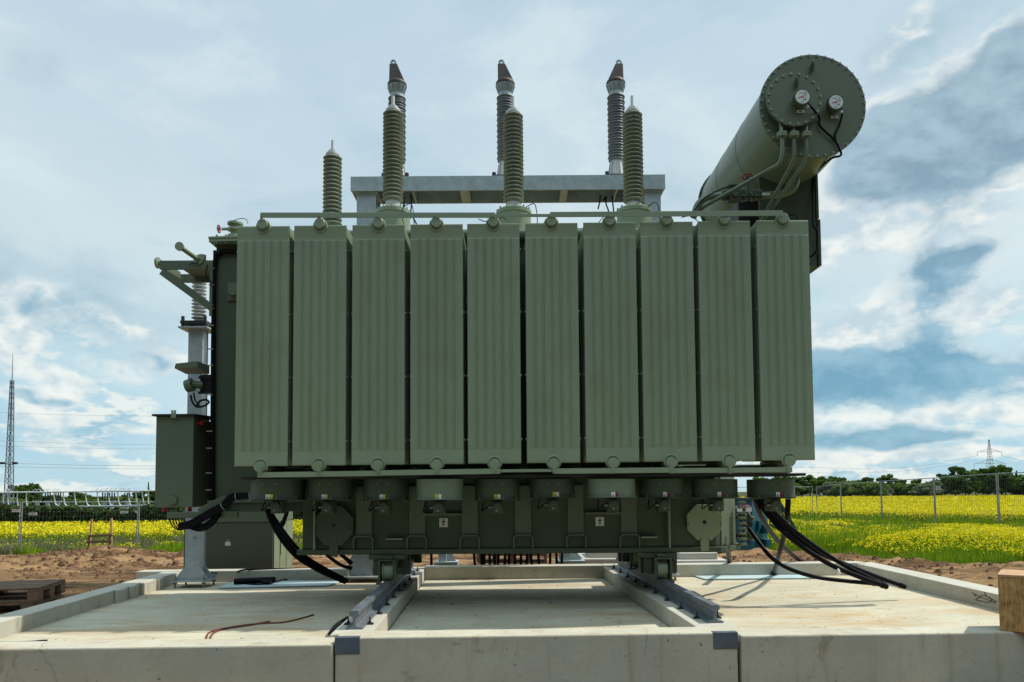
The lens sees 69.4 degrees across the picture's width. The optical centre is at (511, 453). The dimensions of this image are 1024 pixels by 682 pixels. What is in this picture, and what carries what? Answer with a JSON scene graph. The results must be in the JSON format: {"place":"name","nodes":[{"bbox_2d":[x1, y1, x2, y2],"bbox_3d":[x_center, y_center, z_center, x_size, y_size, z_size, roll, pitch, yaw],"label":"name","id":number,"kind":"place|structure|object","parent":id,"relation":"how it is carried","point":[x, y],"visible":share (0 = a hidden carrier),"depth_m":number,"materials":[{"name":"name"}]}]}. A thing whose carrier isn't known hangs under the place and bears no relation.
{"place":"outdoors","nodes":[
{"label":"outdoors","id":0,"kind":"place"},
{"bbox_2d":[0,511,1023,563],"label":"grass","id":1,"kind":"structure","parent":0,"point":[953,554],"depth_m":18.21,"materials":[{"name":"plant"}]},
{"bbox_2d":[0,492,1023,614],"bbox_3d":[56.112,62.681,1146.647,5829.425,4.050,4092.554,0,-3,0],"label":"ground","id":2,"kind":"structure","parent":0,"point":[976,574],"depth_m":13.95,"materials":[{"name":"soil"}]},
{"bbox_2d":[0,357,17,504],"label":"lattice mast","id":3,"kind":"object","parent":2,"relation":"on","point":[10,427],"visible":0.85,"depth_m":110.25,"materials":[{"name":"metal"}]},
{"bbox_2d":[1,502,20,541],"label":"fence","id":4,"kind":"object","parent":2,"relation":"on","point":[16,523],"visible":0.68,"depth_m":28.87,"materials":[{"name":"metal"}]},
{"bbox_2d":[0,497,29,505],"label":"round shrub","id":5,"kind":"object","parent":2,"relation":"on","point":[21,500],"visible":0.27,"depth_m":161.89,"materials":[{"name":"green plant"}]},
{"bbox_2d":[4,485,29,502],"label":"broadleaf tree","id":6,"kind":"object","parent":2,"relation":"on","point":[17,488],"visible":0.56,"depth_m":174.00,"materials":[{"name":"green plant"}]},
{"bbox_2d":[19,483,42,501],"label":"broadleaf tree","id":7,"kind":"object","parent":2,"relation":"on","point":[31,486],"visible":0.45,"depth_m":179.94,"materials":[{"name":"green plant"}]},
{"bbox_2d":[59,498,83,505],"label":"round shrub","id":8,"kind":"object","parent":2,"relation":"on","point":[72,502],"visible":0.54,"depth_m":174.05,"materials":[{"name":"green plant"}]},
{"bbox_2d":[66,492,81,499],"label":"broadleaf tree","id":9,"kind":"object","parent":2,"relation":"on","point":[78,495],"visible":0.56,"depth_m":185.95,"materials":[{"name":"green plant"}]},
{"bbox_2d":[0,488,154,509],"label":"busbar gallery","id":10,"kind":"object","parent":2,"relation":"on","point":[111,503],"visible":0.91,"depth_m":104.81,"materials":[{"name":"metal"}]},
{"bbox_2d":[17,502,138,549],"bbox_3d":[-17.598,2.974,30.178,4.250,2.016,0.060,3,-4,-38],"label":"fence","id":11,"kind":"object","parent":2,"relation":"on","point":[21,515],"visible":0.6,"depth_m":29.91,"materials":[{"name":"metal"}]},
{"bbox_2d":[0,572,179,638],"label":"side kerb","id":12,"kind":"structure","parent":2,"relation":"on","point":[20,620],"depth_m":7.47,"materials":[{"name":"concrete"}]},
{"bbox_2d":[82,499,101,507],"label":"round shrub","id":13,"kind":"object","parent":2,"relation":"on","point":[92,502],"visible":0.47,"depth_m":167.47,"materials":[{"name":"green plant"}]},
{"bbox_2d":[86,518,112,546],"bbox_3d":[-14.194,2.768,25.482,0.882,1.085,0.078,0,-3,0],"label":"wooden trestle","id":14,"kind":"object","parent":2,"relation":"on","point":[108,541],"visible":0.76,"depth_m":25.44,"materials":[{"name":"wood"}]},
{"bbox_2d":[99,497,126,509],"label":"round shrub","id":15,"kind":"object","parent":2,"relation":"on","point":[117,503],"visible":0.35,"depth_m":167.84,"materials":[{"name":"green plant"}]},
{"bbox_2d":[122,498,146,507],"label":"round shrub","id":16,"kind":"object","parent":2,"relation":"on","point":[133,501],"visible":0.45,"depth_m":174.36,"materials":[{"name":"green plant"}]},
{"bbox_2d":[132,492,146,500],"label":"broadleaf tree","id":17,"kind":"object","parent":2,"relation":"on","point":[139,494],"visible":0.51,"depth_m":191.82,"materials":[{"name":"green plant"}]},
{"bbox_2d":[0,503,302,524],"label":"hedge","id":18,"kind":"object","parent":2,"relation":"on","point":[150,510],"visible":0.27,"depth_m":65.42,"materials":[{"name":"green plant"}]},
{"bbox_2d":[137,502,182,541],"bbox_3d":[-14.421,3.110,32.377,3.583,2.016,0.060,2,-4,-30],"label":"fence","id":19,"kind":"object","parent":2,"relation":"on","point":[177,510],"visible":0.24,"depth_m":31.71,"materials":[{"name":"metal"}]},
{"bbox_2d":[0,637,334,681],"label":"front wall","id":20,"kind":"structure","parent":2,"relation":"on","point":[253,660],"depth_m":5.18,"materials":[{"name":"concrete"}]},
{"bbox_2d":[0,605,355,641],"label":"pit floor","id":21,"kind":"structure","parent":2,"relation":"on","point":[120,624],"depth_m":6.80,"materials":[{"name":"concrete"}]},
{"bbox_2d":[210,620,269,638],"bbox_3d":[-2.446,1.538,6.453,0.214,0.018,0.901,-1,-3,13],"label":"sheathed wire","id":22,"kind":"object","parent":21,"relation":"on","point":[235,627],"visible":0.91,"depth_m":6.58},
{"bbox_2d":[205,614,313,638],"bbox_3d":[-2.317,1.550,6.680,0.282,0.018,1.338,-2,-3,27],"label":"sheathed wire","id":23,"kind":"object","parent":21,"relation":"on","point":[264,623],"visible":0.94,"depth_m":6.79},
{"bbox_2d":[32,579,965,639],"bbox_3d":[0.050,1.600,7.837,8.677,0.009,4.847,0,-3,0],"label":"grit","id":24,"kind":"object","parent":21,"relation":"on","point":[500,612],"visible":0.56,"depth_m":7.42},
{"bbox_2d":[183,510,292,568],"bbox_3d":[-4.191,1.354,11.419,1.358,0.989,0.974,0,-3,0],"label":"switch cabinet","id":25,"kind":"object","parent":2,"relation":"on","point":[246,540],"visible":0.38,"depth_m":10.95,"materials":[{"name":"metal"}]},
{"bbox_2d":[98,580,382,608],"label":"pit floor","id":26,"kind":"structure","parent":2,"relation":"on","point":[183,595],"depth_m":8.63,"materials":[{"name":"concrete"}]},
{"bbox_2d":[171,326,216,587],"bbox_3d":[-4.141,0.039,9.713,0.428,3.376,0.400,0,-3,0],"label":"steel post","id":27,"kind":"object","parent":26,"relation":"on","point":[195,569],"visible":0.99,"depth_m":9.66,"materials":[{"name":"metal"}]},
{"bbox_2d":[180,283,210,327],"bbox_3d":[-4.156,-2.044,9.822,0.340,0.794,0.340,0,-3,0],"label":"post insulator","id":28,"kind":"object","parent":27,"relation":"on","point":[199,316],"visible":0.63,"depth_m":9.75,"materials":[{"name":"ceramic"}]},
{"bbox_2d":[218,580,339,587],"bbox_3d":[-3.012,1.711,9.690,1.493,0.012,0.715,0,-3,0],"label":"floor cover","id":29,"kind":"object","parent":26,"relation":"on","point":[304,583],"visible":0.71,"depth_m":9.59,"materials":[{"name":"metal"}]},
{"bbox_2d":[234,577,275,584],"bbox_3d":[-3.373,1.679,9.714,0.481,0.098,0.274,0,-3,0],"label":"ribbed hose","id":30,"kind":"object","parent":29,"relation":"on","point":[261,580],"visible":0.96,"depth_m":9.66,"materials":[{"name":"plastic"}]},
{"bbox_2d":[236,567,307,584],"bbox_3d":[-3.409,1.658,10.159,1.556,0.183,1.159,-1,-3,9],"label":"rubber hose","id":31,"kind":"object","parent":2,"relation":"on","point":[264,569],"visible":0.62,"depth_m":10.09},
{"bbox_2d":[136,567,424,581],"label":"back kerb","id":32,"kind":"structure","parent":2,"relation":"on","point":[231,575],"depth_m":10.11,"materials":[{"name":"concrete"}]},
{"bbox_2d":[330,569,423,636],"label":"rail plinth","id":33,"kind":"structure","parent":2,"relation":"on","point":[388,617],"depth_m":6.98,"materials":[{"name":"concrete"}]},
{"bbox_2d":[344,562,419,629],"bbox_3d":[-1.286,1.398,7.894,0.227,0.143,4.422,0,-3,-2],"label":"crane rail","id":34,"kind":"object","parent":33,"relation":"on","point":[365,611],"visible":0.76,"depth_m":6.53,"materials":[{"name":"metal"}]},
{"bbox_2d":[152,54,865,584],"bbox_3d":[-0.160,-1.406,8.454,7.521,5.558,2.879,0,-3,0],"label":"power transformer","id":35,"kind":"object","parent":34,"relation":"on","point":[392,392],"visible":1,"depth_m":7.10,"materials":[{"name":"paint"}]},
{"bbox_2d":[265,509,345,583],"bbox_3d":[-2.183,1.006,7.888,0.895,0.840,0.086,2,-4,-35],"label":"power cable","id":36,"kind":"object","parent":35,"relation":"attached to","point":[290,550],"visible":0.99,"depth_m":7.77,"materials":[{"name":"black rubber"}]},
{"bbox_2d":[266,508,346,582],"bbox_3d":[-2.191,1.003,7.950,0.892,0.851,0.093,2,-4,-33],"label":"power cable","id":37,"kind":"object","parent":35,"relation":"attached to","point":[295,550],"visible":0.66,"depth_m":7.84,"materials":[{"name":"black rubber"}]},
{"bbox_2d":[270,509,348,581],"bbox_3d":[-2.211,1.013,8.078,0.887,0.842,0.101,1,-3,-29],"label":"power cable","id":38,"kind":"object","parent":35,"relation":"attached to","point":[294,543],"visible":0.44,"depth_m":7.98,"materials":[{"name":"black rubber"}]},
{"bbox_2d":[300,511,352,569],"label":"power cable","id":39,"kind":"object","parent":35,"relation":"attached to","point":[338,563],"visible":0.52,"depth_m":9.72,"materials":[{"name":"black rubber"}]},
{"bbox_2d":[747,527,875,585],"bbox_3d":[3.137,1.075,7.674,1.297,0.606,0.326,-1,-3,12],"label":"power cable","id":40,"kind":"object","parent":35,"relation":"attached to","point":[778,562],"visible":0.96,"depth_m":7.67,"materials":[{"name":"black rubber"}]},
{"bbox_2d":[753,499,888,588],"bbox_3d":[3.212,0.916,7.705,1.333,0.990,0.219,-1,-3,11],"label":"power cable","id":41,"kind":"object","parent":35,"relation":"attached to","point":[800,545],"visible":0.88,"depth_m":7.61,"materials":[{"name":"black rubber"}]},
{"bbox_2d":[760,499,886,583],"bbox_3d":[3.255,0.917,7.710,1.305,0.964,0.142,0,-3,0],"label":"power cable","id":42,"kind":"object","parent":35,"relation":"attached to","point":[806,539],"visible":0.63,"depth_m":7.66,"materials":[{"name":"black rubber"}]},
{"bbox_2d":[756,499,906,588],"bbox_3d":[3.424,0.944,7.848,1.673,1.034,0.220,0,-3,-6],"label":"power cable","id":43,"kind":"object","parent":35,"relation":"attached to","point":[874,575],"visible":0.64,"depth_m":7.80,"materials":[{"name":"black rubber"}]},
{"bbox_2d":[434,554,458,564],"bbox_3d":[-0.967,0.810,10.983,0.337,2.200,0.380,0,-3,0],"label":"steel stand","id":44,"kind":"object","parent":2,"relation":"on","point":[446,559],"visible":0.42,"depth_m":10.84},
{"bbox_2d":[476,554,513,563],"bbox_3d":[-0.287,1.748,12.425,0.600,0.144,0.562,0,-3,-6],"label":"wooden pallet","id":45,"kind":"object","parent":2,"relation":"on","point":[478,559],"visible":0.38,"depth_m":12.18,"materials":[{"name":"brown wood"}]},
{"bbox_2d":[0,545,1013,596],"bbox_3d":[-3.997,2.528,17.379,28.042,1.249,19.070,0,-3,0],"label":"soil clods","id":46,"kind":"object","parent":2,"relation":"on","point":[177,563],"visible":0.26,"depth_m":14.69,"materials":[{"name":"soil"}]},
{"bbox_2d":[0,494,1023,541],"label":"rapeseed crop","id":47,"kind":"object","parent":2,"relation":"on","point":[127,529],"visible":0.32,"depth_m":44.87,"materials":[{"name":"yellow plant"}]},
{"bbox_2d":[1,518,1023,556],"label":"wild rapeseed","id":48,"kind":"object","parent":2,"relation":"on","point":[974,529],"visible":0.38,"depth_m":16.60,"materials":[{"name":"yellow plant"}]},
{"bbox_2d":[425,564,603,579],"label":"back kerb","id":49,"kind":"structure","parent":2,"relation":"on","point":[518,571],"depth_m":10.21,"materials":[{"name":"concrete"}]},
{"bbox_2d":[408,578,633,604],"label":"pit floor","id":50,"kind":"structure","parent":2,"relation":"on","point":[566,590],"depth_m":8.87,"materials":[{"name":"concrete"}]},
{"bbox_2d":[389,602,667,630],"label":"pit floor","id":51,"kind":"structure","parent":2,"relation":"on","point":[552,615],"depth_m":7.08,"materials":[{"name":"concrete"}]},
{"bbox_2d":[510,554,546,563],"bbox_3d":[0.288,1.748,12.425,0.600,0.144,0.562,-1,-3,3],"label":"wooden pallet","id":52,"kind":"object","parent":2,"relation":"on","point":[543,561],"visible":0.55,"depth_m":12.16,"materials":[{"name":"brown wood"}]},
{"bbox_2d":[335,626,737,681],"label":"front wall","id":53,"kind":"structure","parent":2,"relation":"on","point":[667,654],"depth_m":5.28,"materials":[{"name":"concrete"}]},
{"bbox_2d":[335,636,360,653],"bbox_3d":[-1.167,1.361,5.260,0.176,0.119,0.056,0,-3,-2],"label":"bearing plate","id":54,"kind":"object","parent":53,"relation":"attached to","point":[347,644],"visible":1,"depth_m":5.23,"materials":[{"name":"metal"}]},
{"bbox_2d":[711,631,737,648],"bbox_3d":[1.537,1.347,5.350,0.179,0.119,0.056,0,-3,-2],"label":"bearing plate","id":55,"kind":"object","parent":53,"relation":"attached to","point":[725,639],"visible":1,"depth_m":5.32,"materials":[{"name":"metal"}]},
{"bbox_2d":[558,553,584,563],"bbox_3d":[0.855,0.793,10.983,0.414,2.200,0.380,0,-3,0],"label":"steel stand","id":56,"kind":"object","parent":2,"relation":"on","point":[571,558],"visible":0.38,"depth_m":10.84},
{"bbox_2d":[578,553,617,563],"bbox_3d":[1.461,1.750,11.924,0.733,0.489,1.040,0,-3,0],"label":"concrete foundation","id":57,"kind":"object","parent":2,"relation":"on","point":[599,558],"visible":0.16,"depth_m":11.44,"materials":[{"name":"concrete"}]},
{"bbox_2d":[604,567,738,628],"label":"rail plinth","id":58,"kind":"structure","parent":2,"relation":"on","point":[667,613],"depth_m":7.17,"materials":[{"name":"concrete"}]},
{"bbox_2d":[612,557,723,622],"bbox_3d":[1.539,1.385,8.027,0.227,0.143,4.342,0,-3,-2],"label":"crane rail","id":59,"kind":"object","parent":58,"relation":"on","point":[700,607],"visible":0.93,"depth_m":6.87,"materials":[{"name":"metal"}]},
{"bbox_2d":[676,552,726,562],"bbox_3d":[2.736,1.683,11.226,0.806,0.478,1.040,0,-3,0],"label":"concrete foundation","id":60,"kind":"object","parent":2,"relation":"on","point":[697,557],"visible":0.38,"depth_m":10.84,"materials":[{"name":"concrete"}]},
{"bbox_2d":[602,561,864,576],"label":"back kerb","id":61,"kind":"structure","parent":2,"relation":"on","point":[819,568],"depth_m":10.32,"materials":[{"name":"concrete"}]},
{"bbox_2d":[752,499,803,561],"bbox_3d":[3.471,1.049,9.625,0.121,1.044,2.953,-2,-4,31],"label":"power cable","id":62,"kind":"object","parent":61,"relation":"on","point":[773,534],"visible":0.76,"depth_m":9.23,"materials":[{"name":"black rubber"}]},
{"bbox_2d":[717,498,770,552],"bbox_3d":[4.926,1.799,18.605,2.725,1.378,2.250,0,-3,0],"label":"teal container","id":63,"kind":"object","parent":2,"relation":"on","point":[756,525],"visible":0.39,"depth_m":17.56,"materials":[{"name":"paint"}]},
{"bbox_2d":[769,502,796,529],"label":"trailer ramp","id":64,"kind":"structure","parent":2,"relation":"on","point":[782,511],"depth_m":18.91,"materials":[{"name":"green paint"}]},
{"bbox_2d":[795,483,805,495],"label":"round shrub","id":65,"kind":"object","parent":2,"relation":"on","point":[797,493],"visible":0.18,"depth_m":295.31,"materials":[{"name":"green plant"}]},
{"bbox_2d":[795,476,809,493],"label":"broadleaf tree","id":66,"kind":"object","parent":2,"relation":"on","point":[800,480],"visible":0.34,"depth_m":309.32,"materials":[{"name":"green plant"}]},
{"bbox_2d":[665,575,944,600],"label":"pit floor","id":67,"kind":"structure","parent":2,"relation":"on","point":[753,589],"depth_m":8.84,"materials":[{"name":"concrete"}]},
{"bbox_2d":[344,174,679,581],"bbox_3d":[-0.028,-1.052,10.304,4.498,5.561,0.590,0,-3,0],"label":"steel gantry","id":68,"kind":"object","parent":67,"relation":"on","point":[367,192],"visible":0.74,"depth_m":10.21,"materials":[{"name":"metal"}]},
{"bbox_2d":[381,59,408,175],"bbox_3d":[-1.629,-4.716,10.482,0.381,1.793,0.381,0,-3,0],"label":"cable termination","id":69,"kind":"object","parent":68,"relation":"on","point":[397,85],"visible":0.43,"depth_m":10.44,"materials":[{"name":"ceramic"}]},
{"bbox_2d":[492,59,514,175],"bbox_3d":[-0.092,-4.721,10.482,0.381,1.782,0.381,0,-3,0],"label":"cable termination","id":70,"kind":"object","parent":68,"relation":"on","point":[505,85],"visible":0.51,"depth_m":10.41,"materials":[{"name":"ceramic"}]},
{"bbox_2d":[605,59,624,174],"bbox_3d":[1.477,-4.726,10.481,0.381,1.770,0.381,0,-3,0],"label":"cable termination","id":71,"kind":"object","parent":68,"relation":"on","point":[615,84],"visible":0.83,"depth_m":10.39,"materials":[{"name":"ceramic"}]},
{"bbox_2d":[694,574,812,579],"bbox_3d":[3.305,1.690,10.139,1.567,0.012,0.489,0,-3,0],"label":"floor cover","id":72,"kind":"object","parent":67,"relation":"on","point":[718,577],"visible":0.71,"depth_m":10.04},
{"bbox_2d":[771,499,790,574],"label":"power cable","id":73,"kind":"object","parent":67,"relation":"on","point":[783,537],"visible":0.72,"depth_m":8.84,"materials":[{"name":"black rubber"}]},
{"bbox_2d":[809,479,822,495],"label":"broadleaf tree","id":74,"kind":"object","parent":2,"relation":"on","point":[814,482],"visible":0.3,"depth_m":301.10,"materials":[{"name":"green plant"}]},
{"bbox_2d":[817,478,836,494],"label":"broadleaf tree","id":75,"kind":"object","parent":2,"relation":"on","point":[820,482],"visible":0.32,"depth_m":292.10,"materials":[{"name":"green plant"}]},
{"bbox_2d":[818,481,853,496],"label":"flowering shrub","id":76,"kind":"object","parent":2,"relation":"on","point":[831,483],"visible":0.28,"depth_m":285.59,"materials":[{"name":"green plant"}]},
{"bbox_2d":[830,485,851,496],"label":"round shrub","id":77,"kind":"object","parent":2,"relation":"on","point":[844,488],"visible":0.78,"depth_m":276.13,"materials":[{"name":"green plant"}]},
{"bbox_2d":[834,480,863,495],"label":"round shrub","id":78,"kind":"object","parent":2,"relation":"on","point":[856,486],"visible":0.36,"depth_m":289.25,"materials":[{"name":"green plant"}]},
{"bbox_2d":[712,598,999,628],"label":"pit floor","id":79,"kind":"structure","parent":2,"relation":"on","point":[865,613],"depth_m":7.11,"materials":[{"name":"concrete"}]},
{"bbox_2d":[840,481,881,518],"bbox_3d":[16.591,2.394,35.275,0.060,2.016,4.047,0,-4,-1],"label":"fence","id":80,"kind":"object","parent":2,"relation":"on","point":[844,504],"visible":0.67,"depth_m":35.03,"materials":[{"name":"metal"}]},
{"bbox_2d":[854,482,889,496],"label":"round shrub","id":81,"kind":"object","parent":2,"relation":"on","point":[872,488],"visible":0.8,"depth_m":264.62,"materials":[{"name":"green plant"}]},
{"bbox_2d":[731,626,1023,681],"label":"front wall","id":82,"kind":"structure","parent":2,"relation":"on","point":[942,654],"depth_m":5.35,"materials":[{"name":"concrete"}]},
{"bbox_2d":[997,569,1023,632],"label":"chipboard crate","id":83,"kind":"object","parent":82,"relation":"on","point":[1011,597],"visible":1,"depth_m":5.41,"materials":[{"name":"wood"}]},
{"bbox_2d":[876,474,893,487],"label":"broadleaf tree","id":84,"kind":"object","parent":2,"relation":"on","point":[883,478],"visible":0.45,"depth_m":293.92,"materials":[{"name":"green plant"}]},
{"bbox_2d":[892,482,905,495],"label":"round shrub","id":85,"kind":"object","parent":2,"relation":"on","point":[895,490],"visible":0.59,"depth_m":293.45,"materials":[{"name":"green plant"}]},
{"bbox_2d":[880,478,935,521],"bbox_3d":[16.809,2.108,31.530,0.060,2.016,3.564,0,-4,-7],"label":"fence","id":86,"kind":"object","parent":2,"relation":"on","point":[908,493],"visible":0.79,"depth_m":31.37,"materials":[{"name":"metal"}]},
{"bbox_2d":[902,483,932,495],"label":"round shrub","id":87,"kind":"object","parent":2,"relation":"on","point":[910,486],"visible":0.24,"depth_m":269.27,"materials":[{"name":"green plant"}]},
{"bbox_2d":[908,483,943,495],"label":"flowering shrub","id":88,"kind":"object","parent":2,"relation":"on","point":[923,488],"visible":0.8,"depth_m":259.54,"materials":[{"name":"green plant"}]},
{"bbox_2d":[856,562,998,610],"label":"side kerb","id":89,"kind":"structure","parent":2,"relation":"on","point":[954,589],"depth_m":8.33,"materials":[{"name":"concrete"}]},
{"bbox_2d":[925,480,951,495],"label":"flowering shrub","id":90,"kind":"object","parent":2,"relation":"on","point":[940,484],"visible":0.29,"depth_m":281.38,"materials":[{"name":"green plant"}]},
{"bbox_2d":[942,476,970,495],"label":"broadleaf tree","id":91,"kind":"object","parent":2,"relation":"on","point":[955,489],"visible":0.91,"depth_m":277.81,"materials":[{"name":"green plant"}]},
{"bbox_2d":[948,465,965,494],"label":"broadleaf tree","id":92,"kind":"object","parent":2,"relation":"on","point":[959,471],"visible":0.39,"depth_m":303.78,"materials":[{"name":"green plant"}]},
{"bbox_2d":[933,473,998,522],"bbox_3d":[17.134,1.841,28.039,0.060,2.016,3.550,0,-4,-4],"label":"fence","id":93,"kind":"object","parent":2,"relation":"on","point":[935,496],"visible":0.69,"depth_m":27.68,"materials":[{"name":"metal"}]},
{"bbox_2d":[968,471,983,494],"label":"broadleaf tree","id":94,"kind":"object","parent":2,"relation":"on","point":[977,483],"visible":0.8,"depth_m":284.37,"materials":[{"name":"green plant"}]},
{"bbox_2d":[974,477,991,494],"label":"broadleaf tree","id":95,"kind":"object","parent":2,"relation":"on","point":[983,490],"visible":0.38,"depth_m":290.52,"materials":[{"name":"green plant"}]},
{"bbox_2d":[976,467,1000,494],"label":"broadleaf tree","id":96,"kind":"object","parent":2,"relation":"on","point":[988,471],"visible":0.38,"depth_m":291.03,"materials":[{"name":"green plant"}]},
{"bbox_2d":[974,440,1005,467],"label":"lattice pylon","id":97,"kind":"object","parent":2,"relation":"on","point":[989,448],"visible":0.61,"depth_m":620.34,"materials":[{"name":"metal"}]},
{"bbox_2d":[985,472,1018,494],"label":"broadleaf tree","id":98,"kind":"object","parent":2,"relation":"on","point":[1003,478],"visible":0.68,"depth_m":272.99,"materials":[{"name":"green plant"}]},
{"bbox_2d":[996,472,1023,523],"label":"fence","id":99,"kind":"object","parent":2,"relation":"on","point":[998,489],"visible":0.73,"depth_m":25.96,"materials":[{"name":"metal"}]},
{"bbox_2d":[1012,476,1023,494],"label":"round shrub","id":100,"kind":"object","parent":2,"relation":"on","point":[1020,484],"visible":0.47,"depth_m":271.33,"materials":[{"name":"green plant"}]},
{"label":"ballast block","id":101,"kind":"object","parent":2,"relation":"on","visible":0},
{"bbox_2d":[783,487,812,515],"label":"fence","id":102,"kind":"object","parent":101,"relation":"on","point":[803,503],"visible":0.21,"depth_m":41.78,"materials":[{"name":"metal"}]},
{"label":"ballast block","id":103,"kind":"object","parent":2,"relation":"on","visible":0},
{"bbox_2d":[816,484,841,519],"bbox_3d":[16.800,2.696,39.314,0.060,2.016,4.173,-1,-4,6],"label":"fence","id":104,"kind":"object","parent":103,"relation":"on","point":[828,500],"visible":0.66,"depth_m":39.23,"materials":[{"name":"metal"}]},
{"bbox_3d":[-5.408,1.727,7.661,1.200,0.144,0.803,0,-3,-15],"label":"wooden pallet","id":105,"kind":"object","parent":2,"relation":"on","visible":0},
{"bbox_2d":[0,593,60,608],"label":"wooden pallet","id":106,"kind":"object","parent":105,"relation":"on","point":[56,596],"visible":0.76,"depth_m":7.63,"materials":[{"name":"brown wood"}]},
{"bbox_2d":[0,579,65,603],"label":"wooden pallet","id":107,"kind":"object","parent":106,"relation":"on","point":[37,590],"visible":1,"depth_m":7.69,"materials":[{"name":"brown wood"}]},
{"bbox_2d":[0,0,1023,496],"label":"sky","id":108,"kind":"structure","parent":0,"point":[131,130],"materials":[{"name":"blue"}]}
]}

